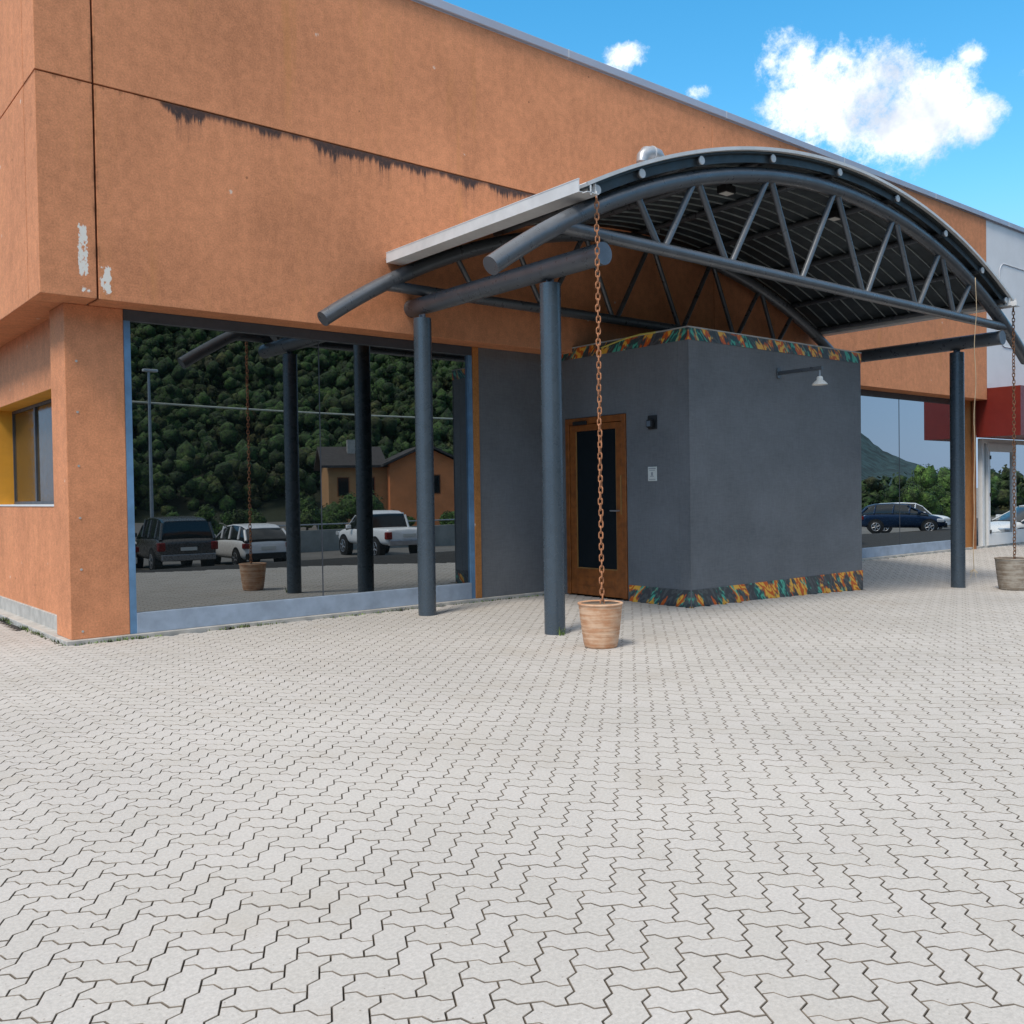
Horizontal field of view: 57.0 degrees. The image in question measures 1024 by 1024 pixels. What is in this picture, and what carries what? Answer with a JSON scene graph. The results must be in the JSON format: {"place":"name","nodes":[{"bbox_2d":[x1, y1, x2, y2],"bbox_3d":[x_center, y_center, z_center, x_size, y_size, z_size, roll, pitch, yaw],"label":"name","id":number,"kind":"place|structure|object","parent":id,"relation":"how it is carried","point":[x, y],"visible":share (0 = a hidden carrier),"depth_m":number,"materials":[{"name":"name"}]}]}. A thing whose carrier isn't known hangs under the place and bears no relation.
{"place":"outdoors","nodes":[
{"label":"outdoors","id":0,"kind":"place"},
{"bbox_2d":[0,518,1023,1023],"bbox_3d":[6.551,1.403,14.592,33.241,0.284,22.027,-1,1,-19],"label":"paving","id":1,"kind":"structure","parent":0,"point":[808,808],"depth_m":4.83,"materials":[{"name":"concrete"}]},
{"bbox_2d":[1,555,910,645],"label":"weeds","id":2,"kind":"object","parent":1,"relation":"on","point":[33,632],"visible":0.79,"depth_m":11.98,"materials":[{"name":"green plant"}]},
{"bbox_2d":[0,0,1023,639],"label":"commercial building","id":3,"kind":"structure","parent":1,"relation":"on","point":[210,210],"depth_m":12.47,"materials":[{"name":"paint"}]},
{"bbox_2d":[12,399,53,503],"bbox_3d":[-6.421,-0.819,13.039,0.060,1.420,3.880,-2,1,-39],"label":"window","id":4,"kind":"structure","parent":3,"relation":"in","point":[31,425],"depth_m":13.61,"materials":[{"name":"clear glass"}]},
{"bbox_2d":[123,309,475,633],"bbox_3d":[-2.585,-0.533,12.796,5.133,3.836,0.078,-2,1,-39],"label":"shop window","id":5,"kind":"structure","parent":3,"relation":"in","point":[271,469],"depth_m":12.43,"materials":[{"name":"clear glass"}]},
{"bbox_2d":[861,389,950,557],"bbox_3d":[7.799,-0.862,21.352,9.275,3.836,0.078,-2,1,-39],"label":"shop window","id":6,"kind":"structure","parent":3,"relation":"in","point":[905,438],"depth_m":22.71,"materials":[{"name":"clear glass"}]},
{"bbox_2d":[558,626,564,635],"bbox_3d":[0.572,1.373,10.891,0.122,0.108,0.094,-1,1,11],"label":"weed tuft","id":7,"kind":"object","parent":1,"relation":"on","point":[560,633],"visible":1,"depth_m":10.90,"materials":[{"name":"green plant"}]},
{"bbox_2d":[577,600,622,648],"bbox_3d":[0.946,1.200,10.067,0.488,0.478,0.488,-2,1,-39],"label":"clay pot","id":8,"kind":"object","parent":1,"relation":"on","point":[600,625],"visible":0.98,"depth_m":9.89,"materials":[{"name":"ceramic"}]},
{"bbox_2d":[317,146,1023,634],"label":"entrance canopy","id":9,"kind":"object","parent":1,"relation":"on","point":[881,254],"visible":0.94,"depth_m":13.45,"materials":[{"name":"metal"}]},
{"bbox_2d":[594,191,604,603],"bbox_3d":[0.918,-1.195,9.985,0.059,4.417,0.073,-2,1,-39],"label":"rain chain","id":10,"kind":"object","parent":9,"relation":"hanging from","point":[598,401],"visible":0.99,"depth_m":9.97,"materials":[{"name":"metal"}]},
{"bbox_2d":[636,146,664,233],"bbox_3d":[2.308,-5.351,15.627,0.625,1.411,0.252,-2,1,-39],"label":"vent cowl","id":11,"kind":"object","parent":9,"relation":"attached to","point":[644,153],"visible":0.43,"depth_m":15.46,"materials":[{"name":"metal"}]},
{"bbox_2d":[717,184,735,195],"bbox_3d":[2.924,-4.458,12.875,0.220,0.236,0.180,-2,1,-39],"label":"floodlight","id":12,"kind":"object","parent":9,"relation":"attached to","point":[726,189],"visible":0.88,"depth_m":12.82,"materials":[{"name":"black metal"}]},
{"bbox_2d":[827,203,839,220],"bbox_3d":[4.916,-4.581,14.386,0.220,0.236,0.180,-2,1,-39],"label":"floodlight","id":13,"kind":"object","parent":9,"relation":"attached to","point":[833,215],"visible":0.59,"depth_m":14.33,"materials":[{"name":"black metal"}]},
{"bbox_2d":[970,278,977,577],"bbox_3d":[7.532,-1.367,15.368,0.188,4.906,0.123,-2,1,-39],"label":"hanging cord","id":14,"kind":"object","parent":9,"relation":"hanging from","point":[974,570],"visible":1,"depth_m":15.38,"materials":[{"name":"brown metal"}]},
{"bbox_2d":[1012,307,1015,558],"bbox_3d":[8.811,-1.326,16.580,0.058,4.657,0.073,-2,1,-39],"label":"rain chain","id":15,"kind":"object","parent":9,"relation":"hanging from","point":[1014,482],"visible":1,"depth_m":16.56,"materials":[{"name":"metal"}]},
{"bbox_2d":[562,326,862,607],"bbox_3d":[3.361,-0.584,15.837,4.613,4.238,2.787,-2,1,-39],"label":"entrance porch","id":16,"kind":"object","parent":1,"relation":"on","point":[753,492],"visible":0.88,"depth_m":14.40,"materials":[{"name":"paint"}]},
{"bbox_2d":[570,421,622,597],"bbox_3d":[1.314,-0.060,14.816,0.131,2.755,1.145,-2,1,-39],"label":"door","id":17,"kind":"structure","parent":16,"relation":"in","point":[584,473],"depth_m":14.85,"materials":[{"name":"brown wood"}]},
{"bbox_2d":[646,415,656,429],"bbox_3d":[2.030,-1.315,13.826,0.103,0.200,0.170,-2,1,-39],"label":"bulkhead lamp","id":18,"kind":"object","parent":16,"relation":"attached to","point":[651,422],"visible":1,"depth_m":13.80,"materials":[{"name":"black plastic"}]},
{"bbox_2d":[648,467,656,480],"bbox_3d":[2.066,-0.561,13.880,0.016,0.210,0.170,-2,1,-39],"label":"notice","id":19,"kind":"object","parent":16,"relation":"attached to","point":[652,473],"depth_m":13.87,"materials":[{"name":"paper"}]},
{"bbox_2d":[777,366,827,385],"bbox_3d":[4.413,-2.069,14.353,0.230,0.325,0.832,-2,1,-39],"label":"arm wall lamp","id":20,"kind":"object","parent":16,"relation":"attached to","point":[819,381],"visible":1,"depth_m":14.23,"materials":[{"name":"metal"}]},
{"bbox_2d":[994,557,1023,590],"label":"clay pot","id":21,"kind":"object","parent":1,"relation":"on","point":[1010,572],"visible":1,"depth_m":16.54,"materials":[{"name":"beige ceramic"}]},
{"bbox_2d":[443,0,1023,487],"label":"sky","id":22,"kind":"structure","parent":0,"point":[928,95],"materials":[{"name":"blue"}]},
{"bbox_2d":[976,488,977,517],"bbox_3d":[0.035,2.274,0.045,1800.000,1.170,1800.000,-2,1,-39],"label":"ground","id":23,"kind":"structure","parent":0,"point":[977,501],"depth_m":104.44,"materials":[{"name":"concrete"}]},
{"bbox_2d":[0,542,1023,645],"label":"kerb","id":24,"kind":"structure","parent":23,"relation":"on","point":[16,620],"depth_m":12.50,"materials":[{"name":"concrete"}]},
{"bbox_2d":[976,220,1023,545],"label":"white unit","id":25,"kind":"object","parent":24,"relation":"on","point":[1005,263],"visible":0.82,"depth_m":25.33,"materials":[{"name":"metal"}]}
]}

